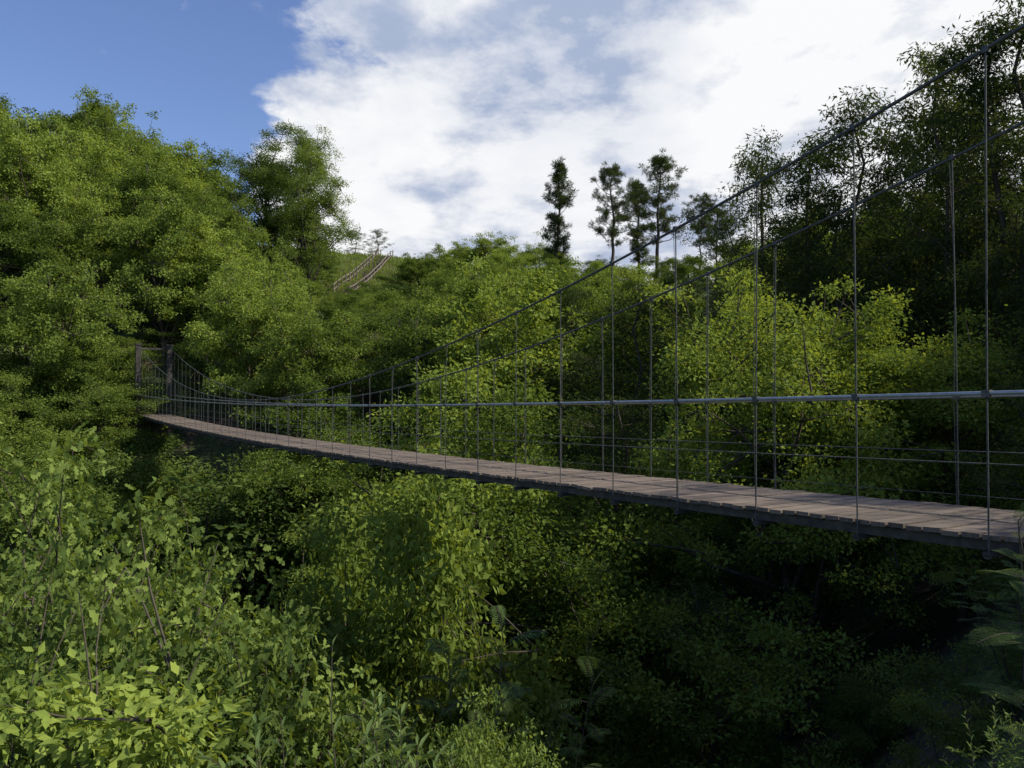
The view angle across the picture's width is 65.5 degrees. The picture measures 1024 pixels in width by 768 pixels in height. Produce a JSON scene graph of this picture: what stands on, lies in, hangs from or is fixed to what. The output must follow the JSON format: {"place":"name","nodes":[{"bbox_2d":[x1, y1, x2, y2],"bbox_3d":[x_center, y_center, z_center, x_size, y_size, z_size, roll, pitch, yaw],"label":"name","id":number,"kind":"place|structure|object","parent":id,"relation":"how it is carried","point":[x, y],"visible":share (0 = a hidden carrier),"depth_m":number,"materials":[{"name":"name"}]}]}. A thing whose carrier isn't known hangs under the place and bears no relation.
{"place":"outdoors","nodes":[
{"label":"outdoors","id":0,"kind":"place"},
{"bbox_2d":[0,245,1023,767],"bbox_3d":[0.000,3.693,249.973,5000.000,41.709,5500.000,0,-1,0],"label":"ground","id":1,"kind":"structure","parent":0,"point":[202,447],"depth_m":28.83,"materials":[{"name":"green plant"}]},
{"bbox_2d":[0,370,49,488],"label":"oak tree","id":2,"kind":"object","parent":1,"relation":"on","point":[4,406],"visible":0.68,"depth_m":35.57,"materials":[{"name":"green plant"}]},
{"bbox_2d":[0,201,77,311],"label":"oak tree","id":3,"kind":"object","parent":1,"relation":"on","point":[23,239],"visible":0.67,"depth_m":46.09,"materials":[{"name":"green plant"}]},
{"bbox_2d":[0,108,95,257],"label":"oak tree","id":4,"kind":"object","parent":1,"relation":"on","point":[20,161],"visible":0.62,"depth_m":49.32,"materials":[{"name":"green plant"}]},
{"bbox_2d":[0,349,121,442],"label":"oak tree","id":5,"kind":"object","parent":1,"relation":"on","point":[37,371],"visible":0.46,"depth_m":40.77,"materials":[{"name":"green plant"}]},
{"bbox_2d":[0,205,123,323],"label":"oak tree","id":6,"kind":"object","parent":1,"relation":"on","point":[60,259],"visible":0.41,"depth_m":47.95,"materials":[{"name":"green plant"}]},
{"bbox_2d":[0,393,128,513],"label":"oak tree","id":7,"kind":"object","parent":1,"relation":"on","point":[44,434],"visible":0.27,"depth_m":36.45,"materials":[{"name":"green plant"}]},
{"bbox_2d":[0,173,137,289],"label":"oak tree","id":8,"kind":"object","parent":1,"relation":"on","point":[86,206],"visible":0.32,"depth_m":50.28,"materials":[{"name":"green plant"}]},
{"bbox_2d":[0,257,157,423],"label":"oak tree","id":9,"kind":"object","parent":1,"relation":"on","point":[52,309],"visible":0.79,"depth_m":41.78,"materials":[{"name":"green plant"}]},
{"bbox_2d":[35,84,134,155],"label":"oak tree","id":10,"kind":"object","parent":1,"relation":"on","point":[95,104],"visible":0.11,"depth_m":70.25,"materials":[{"name":"green plant"}]},
{"bbox_2d":[0,438,173,650],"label":"oak tree","id":11,"kind":"object","parent":1,"relation":"on","point":[103,501],"visible":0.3,"depth_m":30.21,"materials":[{"name":"green plant"}]},
{"bbox_2d":[31,336,147,417],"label":"oak tree","id":12,"kind":"object","parent":1,"relation":"on","point":[72,351],"visible":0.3,"depth_m":42.65,"materials":[{"name":"green plant"}]},
{"bbox_2d":[22,345,172,435],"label":"oak tree","id":13,"kind":"object","parent":1,"relation":"on","point":[88,367],"visible":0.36,"depth_m":42.50,"materials":[{"name":"green plant"}]},
{"bbox_2d":[50,380,155,450],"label":"oak tree","id":14,"kind":"object","parent":1,"relation":"on","point":[118,389],"visible":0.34,"depth_m":40.04,"materials":[{"name":"green plant"}]},
{"bbox_2d":[39,121,168,272],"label":"oak tree","id":15,"kind":"object","parent":1,"relation":"on","point":[99,154],"visible":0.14,"depth_m":59.30,"materials":[{"name":"green plant"}]},
{"bbox_2d":[59,100,167,164],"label":"oak tree","id":16,"kind":"object","parent":1,"relation":"on","point":[143,142],"visible":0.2,"depth_m":67.72,"materials":[{"name":"green plant"}]},
{"bbox_2d":[30,362,203,455],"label":"oak tree","id":17,"kind":"object","parent":1,"relation":"on","point":[124,404],"visible":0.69,"depth_m":39.52,"materials":[{"name":"green plant"}]},
{"bbox_2d":[0,641,252,767],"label":"oak tree","id":18,"kind":"object","parent":1,"relation":"on","point":[145,723],"visible":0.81,"depth_m":6.28,"materials":[{"name":"green plant"}]},
{"bbox_2d":[73,150,184,294],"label":"oak tree","id":19,"kind":"object","parent":1,"relation":"on","point":[145,179],"visible":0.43,"depth_m":53.84,"materials":[{"name":"green plant"}]},
{"bbox_2d":[83,430,191,504],"bbox_3d":[-18.502,4.243,39.078,5.578,3.975,6.922,2,-4,-43],"label":"hazel shrub","id":20,"kind":"object","parent":1,"relation":"on","point":[157,442],"visible":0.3,"depth_m":38.86,"materials":[{"name":"green plant"}]},
{"bbox_2d":[0,531,308,767],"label":"oak tree","id":21,"kind":"object","parent":1,"relation":"on","point":[17,748],"visible":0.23,"depth_m":8.16,"materials":[{"name":"green plant"}]},
{"bbox_2d":[93,181,220,359],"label":"oak tree","id":22,"kind":"object","parent":1,"relation":"on","point":[155,235],"visible":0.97,"depth_m":49.01,"materials":[{"name":"green plant"}]},
{"bbox_2d":[103,137,217,274],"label":"oak tree","id":23,"kind":"object","parent":1,"relation":"on","point":[176,159],"visible":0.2,"depth_m":64.74,"materials":[{"name":"green plant"}]},
{"bbox_2d":[0,421,328,766],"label":"oak tree","id":24,"kind":"object","parent":1,"relation":"on","point":[58,473],"visible":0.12,"depth_m":11.45,"materials":[{"name":"green plant"}]},
{"bbox_2d":[0,450,331,627],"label":"hazel shrub","id":25,"kind":"object","parent":1,"relation":"on","point":[240,503],"visible":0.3,"depth_m":32.91,"materials":[{"name":"green plant"}]},
{"bbox_2d":[94,470,244,588],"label":"oak tree","id":26,"kind":"object","parent":1,"relation":"on","point":[151,489],"visible":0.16,"depth_m":34.61,"materials":[{"name":"green plant"}]},
{"bbox_2d":[84,447,264,560],"bbox_3d":[-15.835,5.761,36.471,10.577,6.073,8.523,1,-2,-21],"label":"hazel shrub","id":27,"kind":"object","parent":1,"relation":"on","point":[122,464],"visible":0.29,"depth_m":34.90,"materials":[{"name":"green plant"}]},
{"bbox_2d":[0,495,357,767],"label":"oak tree","id":28,"kind":"object","parent":1,"relation":"on","point":[24,603],"visible":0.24,"depth_m":9.87,"materials":[{"name":"green plant"}]},
{"bbox_2d":[0,471,359,767],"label":"oak tree","id":29,"kind":"object","parent":1,"relation":"on","point":[298,667],"visible":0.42,"depth_m":9.10,"materials":[{"name":"green plant"}]},
{"bbox_2d":[145,215,263,333],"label":"oak tree","id":30,"kind":"object","parent":1,"relation":"on","point":[228,253],"visible":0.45,"depth_m":50.57,"materials":[{"name":"green plant"}]},
{"bbox_2d":[4,459,408,659],"bbox_3d":[-12.341,8.228,34.866,16.974,10.470,18.887,0,-1,-14],"label":"hazel shrub","id":31,"kind":"object","parent":1,"relation":"on","point":[238,550],"visible":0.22,"depth_m":32.37,"materials":[{"name":"green plant"}]},
{"bbox_2d":[0,520,417,767],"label":"oak tree","id":32,"kind":"object","parent":1,"relation":"on","point":[309,719],"visible":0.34,"depth_m":9.06,"materials":[{"name":"green plant"}]},
{"bbox_2d":[188,178,268,289],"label":"oak tree","id":33,"kind":"object","parent":1,"relation":"on","point":[227,214],"visible":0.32,"depth_m":58.65,"materials":[{"name":"green plant"}]},
{"bbox_2d":[180,215,292,321],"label":"oak tree","id":34,"kind":"object","parent":1,"relation":"on","point":[250,235],"visible":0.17,"depth_m":53.92,"materials":[{"name":"green plant"}]},
{"bbox_2d":[171,259,317,405],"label":"oak tree","id":35,"kind":"object","parent":1,"relation":"on","point":[242,283],"visible":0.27,"depth_m":44.97,"materials":[{"name":"green plant"}]},
{"bbox_2d":[178,263,315,429],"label":"oak tree","id":36,"kind":"object","parent":1,"relation":"on","point":[239,330],"visible":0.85,"depth_m":42.14,"materials":[{"name":"green plant"}]},
{"bbox_2d":[194,255,326,369],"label":"oak tree","id":37,"kind":"object","parent":1,"relation":"on","point":[292,279],"visible":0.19,"depth_m":50.11,"materials":[{"name":"green plant"}]},
{"bbox_2d":[206,119,332,273],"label":"oak tree","id":38,"kind":"object","parent":1,"relation":"on","point":[247,175],"visible":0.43,"depth_m":62.77,"materials":[{"name":"green plant"}]},
{"bbox_2d":[194,635,396,767],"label":"leafy sapling","id":39,"kind":"object","parent":1,"relation":"on","point":[366,731],"visible":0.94,"depth_m":4.23,"materials":[{"name":"green plant"}]},
{"bbox_2d":[159,602,432,767],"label":"oak tree","id":40,"kind":"object","parent":1,"relation":"on","point":[295,626],"visible":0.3,"depth_m":7.98,"materials":[{"name":"green plant"}]},
{"bbox_2d":[210,407,393,605],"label":"oak tree","id":41,"kind":"object","parent":1,"relation":"on","point":[307,480],"visible":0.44,"depth_m":33.90,"materials":[{"name":"green plant"}]},
{"bbox_2d":[252,124,363,304],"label":"oak tree","id":42,"kind":"object","parent":1,"relation":"on","point":[312,165],"visible":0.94,"depth_m":60.98,"materials":[{"name":"green plant"}]},
{"bbox_2d":[226,296,397,439],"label":"oak tree","id":43,"kind":"object","parent":1,"relation":"on","point":[310,336],"visible":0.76,"depth_m":41.08,"materials":[{"name":"green plant"}]},
{"bbox_2d":[259,373,403,506],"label":"oak tree","id":44,"kind":"object","parent":1,"relation":"on","point":[304,429],"visible":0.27,"depth_m":37.85,"materials":[{"name":"green plant"}]},
{"bbox_2d":[266,247,431,316],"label":"hill grass","id":45,"kind":"structure","parent":1,"relation":"on","point":[360,260],"depth_m":88.51,"materials":[{"name":"green plant"}]},
{"bbox_2d":[246,504,520,767],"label":"oak tree","id":46,"kind":"object","parent":1,"relation":"on","point":[366,691],"visible":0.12,"depth_m":15.33,"materials":[{"name":"green plant"}]},
{"bbox_2d":[352,287,430,386],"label":"oak tree","id":47,"kind":"object","parent":1,"relation":"on","point":[388,296],"visible":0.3,"depth_m":46.80,"materials":[{"name":"green plant"}]},
{"bbox_2d":[358,690,428,767],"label":"leafy sapling","id":48,"kind":"object","parent":1,"relation":"on","point":[371,750],"visible":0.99,"depth_m":4.27,"materials":[{"name":"green plant"}]},
{"bbox_2d":[260,480,566,767],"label":"oak tree","id":49,"kind":"object","parent":1,"relation":"on","point":[350,633],"visible":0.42,"depth_m":14.72,"materials":[{"name":"green plant"}]},
{"bbox_2d":[386,252,440,294],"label":"oak tree","id":50,"kind":"object","parent":1,"relation":"on","point":[420,272],"visible":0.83,"depth_m":79.66,"materials":[{"name":"green plant"}]},
{"bbox_2d":[357,298,481,471],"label":"oak tree","id":51,"kind":"object","parent":1,"relation":"on","point":[408,345],"visible":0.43,"depth_m":40.48,"materials":[{"name":"green plant"}]},
{"bbox_2d":[383,700,458,767],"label":"leafy sapling","id":52,"kind":"object","parent":1,"relation":"on","point":[431,753],"visible":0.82,"depth_m":4.82,"materials":[{"name":"green plant"}]},
{"bbox_2d":[342,605,548,767],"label":"leafy sapling","id":53,"kind":"object","parent":1,"relation":"on","point":[509,664],"visible":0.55,"depth_m":8.94,"materials":[{"name":"green plant"}]},
{"bbox_2d":[339,500,581,767],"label":"oak tree","id":54,"kind":"object","parent":1,"relation":"on","point":[432,539],"visible":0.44,"depth_m":14.40,"materials":[{"name":"green plant"}]},
{"bbox_2d":[279,356,669,767],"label":"oak tree","id":55,"kind":"object","parent":1,"relation":"on","point":[380,495],"visible":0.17,"depth_m":23.25,"materials":[{"name":"green plant"}]},
{"bbox_2d":[419,251,546,435],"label":"oak tree","id":56,"kind":"object","parent":1,"relation":"on","point":[479,291],"visible":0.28,"depth_m":41.85,"materials":[{"name":"green plant"}]},
{"bbox_2d":[383,399,585,604],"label":"oak tree","id":57,"kind":"object","parent":1,"relation":"on","point":[546,446],"visible":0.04,"depth_m":33.44,"materials":[{"name":"green plant"}]},
{"bbox_2d":[424,686,567,767],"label":"oak tree","id":58,"kind":"object","parent":1,"relation":"on","point":[464,759],"visible":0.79,"depth_m":6.87,"materials":[{"name":"green plant"}]},
{"bbox_2d":[426,683,565,767],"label":"oak tree","id":59,"kind":"object","parent":1,"relation":"on","point":[502,755],"visible":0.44,"depth_m":7.17,"materials":[{"name":"green plant"}]},
{"bbox_2d":[381,638,617,767],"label":"leafy sapling","id":60,"kind":"object","parent":1,"relation":"on","point":[581,663],"visible":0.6,"depth_m":10.33,"materials":[{"name":"green plant"}]},
{"bbox_2d":[0,254,1023,767],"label":"undergrowth","id":61,"kind":"object","parent":1,"relation":"on","point":[878,728],"visible":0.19,"depth_m":14.44,"materials":[{"name":"green plant"}]},
{"bbox_2d":[399,258,637,502],"bbox_3d":[-0.462,1.661,39.860,10.547,14.887,12.181,4,-3,-42],"label":"oak tree","id":62,"kind":"object","parent":1,"relation":"on","point":[504,367],"visible":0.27,"depth_m":37.80,"materials":[{"name":"green plant"}]},
{"bbox_2d":[363,375,689,766],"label":"oak tree","id":63,"kind":"object","parent":1,"relation":"on","point":[569,576],"visible":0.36,"depth_m":20.43,"materials":[{"name":"green plant"}]},
{"bbox_2d":[490,686,591,767],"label":"oak tree","id":64,"kind":"object","parent":1,"relation":"on","point":[564,765],"visible":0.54,"depth_m":7.83,"materials":[{"name":"green plant"}]},
{"bbox_2d":[541,156,577,271],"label":"pine tree","id":65,"kind":"object","parent":1,"relation":"on","point":[563,200],"visible":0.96,"depth_m":69.94,"materials":[{"name":"green plant"}]},
{"bbox_2d":[521,256,619,383],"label":"oak tree","id":66,"kind":"object","parent":1,"relation":"on","point":[559,283],"visible":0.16,"depth_m":44.76,"materials":[{"name":"green plant"}]},
{"bbox_2d":[128,24,1023,558],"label":"suspension footbridge","id":67,"kind":"object","parent":1,"relation":"on","point":[988,528],"visible":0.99,"depth_m":8.52,"materials":[{"name":"grey wood"}]},
{"bbox_2d":[533,285,631,497],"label":"acacia tree","id":68,"kind":"object","parent":1,"relation":"on","point":[572,295],"visible":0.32,"depth_m":41.64,"materials":[{"name":"green plant"}]},
{"bbox_2d":[519,349,653,558],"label":"acacia tree","id":69,"kind":"object","parent":1,"relation":"on","point":[597,364],"visible":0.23,"depth_m":34.67,"materials":[{"name":"green plant"}]},
{"bbox_2d":[494,390,709,743],"bbox_3d":[2.738,7.784,25.997,7.572,15.092,9.314,3,0,-28],"label":"acacia tree","id":70,"kind":"object","parent":1,"relation":"on","point":[623,432],"visible":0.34,"depth_m":25.49,"materials":[{"name":"green plant"}]},
{"bbox_2d":[528,453,696,744],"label":"oak tree","id":71,"kind":"object","parent":1,"relation":"on","point":[633,561],"visible":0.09,"depth_m":28.66,"materials":[{"name":"green plant"}]},
{"bbox_2d":[587,160,650,277],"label":"pine tree","id":72,"kind":"object","parent":1,"relation":"on","point":[613,173],"visible":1,"depth_m":67.94,"materials":[{"name":"green plant"}]},
{"bbox_2d":[561,263,686,371],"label":"oak tree","id":73,"kind":"object","parent":1,"relation":"on","point":[636,278],"visible":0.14,"depth_m":49.28,"materials":[{"name":"green plant"}]},
{"bbox_2d":[548,284,709,471],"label":"oak tree","id":74,"kind":"object","parent":1,"relation":"on","point":[627,350],"visible":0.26,"depth_m":40.32,"materials":[{"name":"green plant"}]},
{"bbox_2d":[616,176,655,287],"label":"pine tree","id":75,"kind":"object","parent":1,"relation":"on","point":[637,236],"visible":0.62,"depth_m":75.25,"materials":[{"name":"green plant"}]},
{"bbox_2d":[557,279,716,464],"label":"acacia tree","id":76,"kind":"object","parent":1,"relation":"on","point":[634,336],"visible":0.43,"depth_m":37.29,"materials":[{"name":"green plant"}]},
{"bbox_2d":[552,405,739,661],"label":"oak tree","id":77,"kind":"object","parent":1,"relation":"on","point":[660,432],"visible":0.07,"depth_m":33.61,"materials":[{"name":"green plant"}]},
{"bbox_2d":[627,147,687,280],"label":"pine tree","id":78,"kind":"object","parent":1,"relation":"on","point":[660,213],"visible":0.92,"depth_m":69.89,"materials":[{"name":"green plant"}]},
{"bbox_2d":[651,254,713,317],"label":"oak tree","id":79,"kind":"object","parent":1,"relation":"on","point":[691,261],"visible":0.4,"depth_m":56.36,"materials":[{"name":"green plant"}]},
{"bbox_2d":[586,437,779,696],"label":"oak tree","id":80,"kind":"object","parent":1,"relation":"on","point":[717,587],"visible":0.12,"depth_m":29.80,"materials":[{"name":"green plant"}]},
{"bbox_2d":[681,192,718,274],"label":"pine tree","id":81,"kind":"object","parent":1,"relation":"on","point":[703,203],"visible":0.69,"depth_m":66.04,"materials":[{"name":"green plant"}]},
{"bbox_2d":[564,591,873,767],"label":"oak tree","id":82,"kind":"object","parent":1,"relation":"on","point":[793,673],"visible":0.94,"depth_m":17.14,"materials":[{"name":"green plant"}]},
{"bbox_2d":[674,209,783,450],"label":"acacia tree","id":83,"kind":"object","parent":1,"relation":"on","point":[718,229],"visible":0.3,"depth_m":44.99,"materials":[{"name":"green plant"}]},
{"bbox_2d":[654,135,844,483],"bbox_3d":[12.001,-1.752,39.667,10.505,21.067,9.248,0,-1,9],"label":"acacia tree","id":84,"kind":"object","parent":1,"relation":"on","point":[756,177],"visible":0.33,"depth_m":39.69,"materials":[{"name":"green plant"}]},
{"bbox_2d":[574,262,976,748],"bbox_3d":[7.461,3.710,23.047,10.773,14.012,11.698,0,-2,28],"label":"oak tree","id":85,"kind":"object","parent":1,"relation":"on","point":[802,360],"visible":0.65,"depth_m":21.36,"materials":[{"name":"green plant"}]},
{"bbox_2d":[704,420,884,724],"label":"acacia tree","id":86,"kind":"object","parent":1,"relation":"on","point":[747,589],"visible":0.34,"depth_m":22.91,"materials":[{"name":"green plant"}]},
{"bbox_2d":[730,128,917,570],"bbox_3d":[14.167,-1.252,35.081,8.991,20.677,10.750,2,-2,-8],"label":"acacia tree","id":87,"kind":"object","parent":1,"relation":"on","point":[789,221],"visible":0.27,"depth_m":35.70,"materials":[{"name":"green plant"}]},
{"bbox_2d":[731,171,945,608],"bbox_3d":[13.619,0.521,33.307,9.018,18.547,8.435,0,-1,-14],"label":"acacia tree","id":88,"kind":"object","parent":1,"relation":"on","point":[849,239],"visible":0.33,"depth_m":33.69,"materials":[{"name":"green plant"}]},
{"bbox_2d":[681,276,1014,687],"bbox_3d":[9.928,3.399,24.894,8.794,13.021,8.943,0,-1,1],"label":"oak tree","id":89,"kind":"object","parent":1,"relation":"on","point":[834,613],"visible":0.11,"depth_m":23.30,"materials":[{"name":"green plant"}]},
{"bbox_2d":[743,85,989,579],"bbox_3d":[14.634,-1.857,33.488,9.819,21.956,10.742,-1,-1,43],"label":"acacia tree","id":90,"kind":"object","parent":1,"relation":"on","point":[844,119],"visible":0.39,"depth_m":33.50,"materials":[{"name":"green plant"}]},
{"bbox_2d":[809,304,1023,624],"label":"oak tree","id":91,"kind":"object","parent":1,"relation":"on","point":[973,417],"visible":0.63,"depth_m":21.57,"materials":[{"name":"green plant"}]},
{"bbox_2d":[842,129,997,327],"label":"acacia tree","id":92,"kind":"object","parent":1,"relation":"on","point":[875,226],"visible":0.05,"depth_m":38.01,"materials":[{"name":"green plant"}]},
{"bbox_2d":[824,81,1021,340],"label":"acacia tree","id":93,"kind":"object","parent":1,"relation":"on","point":[921,200],"visible":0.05,"depth_m":36.51,"materials":[{"name":"green plant"}]},
{"bbox_2d":[870,300,990,556],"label":"acacia tree","id":94,"kind":"object","parent":1,"relation":"on","point":[941,336],"visible":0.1,"depth_m":29.59,"materials":[{"name":"green plant"}]},
{"bbox_2d":[841,39,1023,501],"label":"acacia tree","id":95,"kind":"object","parent":1,"relation":"on","point":[932,73],"visible":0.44,"depth_m":29.86,"materials":[{"name":"green plant"}]},
{"bbox_2d":[851,109,1023,548],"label":"acacia tree","id":96,"kind":"object","parent":1,"relation":"on","point":[940,207],"visible":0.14,"depth_m":31.04,"materials":[{"name":"green plant"}]},
{"bbox_2d":[869,62,1023,496],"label":"acacia tree","id":97,"kind":"object","parent":1,"relation":"on","point":[934,145],"visible":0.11,"depth_m":32.15,"materials":[{"name":"green plant"}]},
{"bbox_2d":[889,0,1023,415],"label":"acacia tree","id":98,"kind":"object","parent":1,"relation":"on","point":[997,165],"visible":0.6,"depth_m":27.13,"materials":[{"name":"green plant"}]},
{"bbox_2d":[891,7,1023,508],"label":"acacia tree","id":99,"kind":"object","parent":1,"relation":"on","point":[996,183],"visible":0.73,"depth_m":27.22,"materials":[{"name":"green plant"}]},
{"bbox_2d":[938,694,1023,767],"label":"leafy sapling","id":100,"kind":"object","parent":1,"relation":"on","point":[988,734],"visible":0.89,"depth_m":4.14,"materials":[{"name":"green plant"}]},
{"bbox_2d":[941,199,1023,563],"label":"acacia tree","id":101,"kind":"object","parent":1,"relation":"on","point":[1011,291],"visible":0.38,"depth_m":24.78,"materials":[{"name":"green plant"}]},
{"bbox_2d":[952,309,1023,564],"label":"acacia tree","id":102,"kind":"object","parent":1,"relation":"on","point":[1002,480],"visible":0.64,"depth_m":17.12,"materials":[{"name":"green plant"}]},
{"bbox_2d":[961,504,1023,755],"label":"mimosa sapling","id":103,"kind":"object","parent":1,"relation":"on","point":[1020,633],"visible":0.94,"depth_m":4.96,"materials":[{"name":"green plant"}]},
{"bbox_2d":[0,0,1023,283],"label":"sky","id":104,"kind":"structure","parent":0,"point":[448,120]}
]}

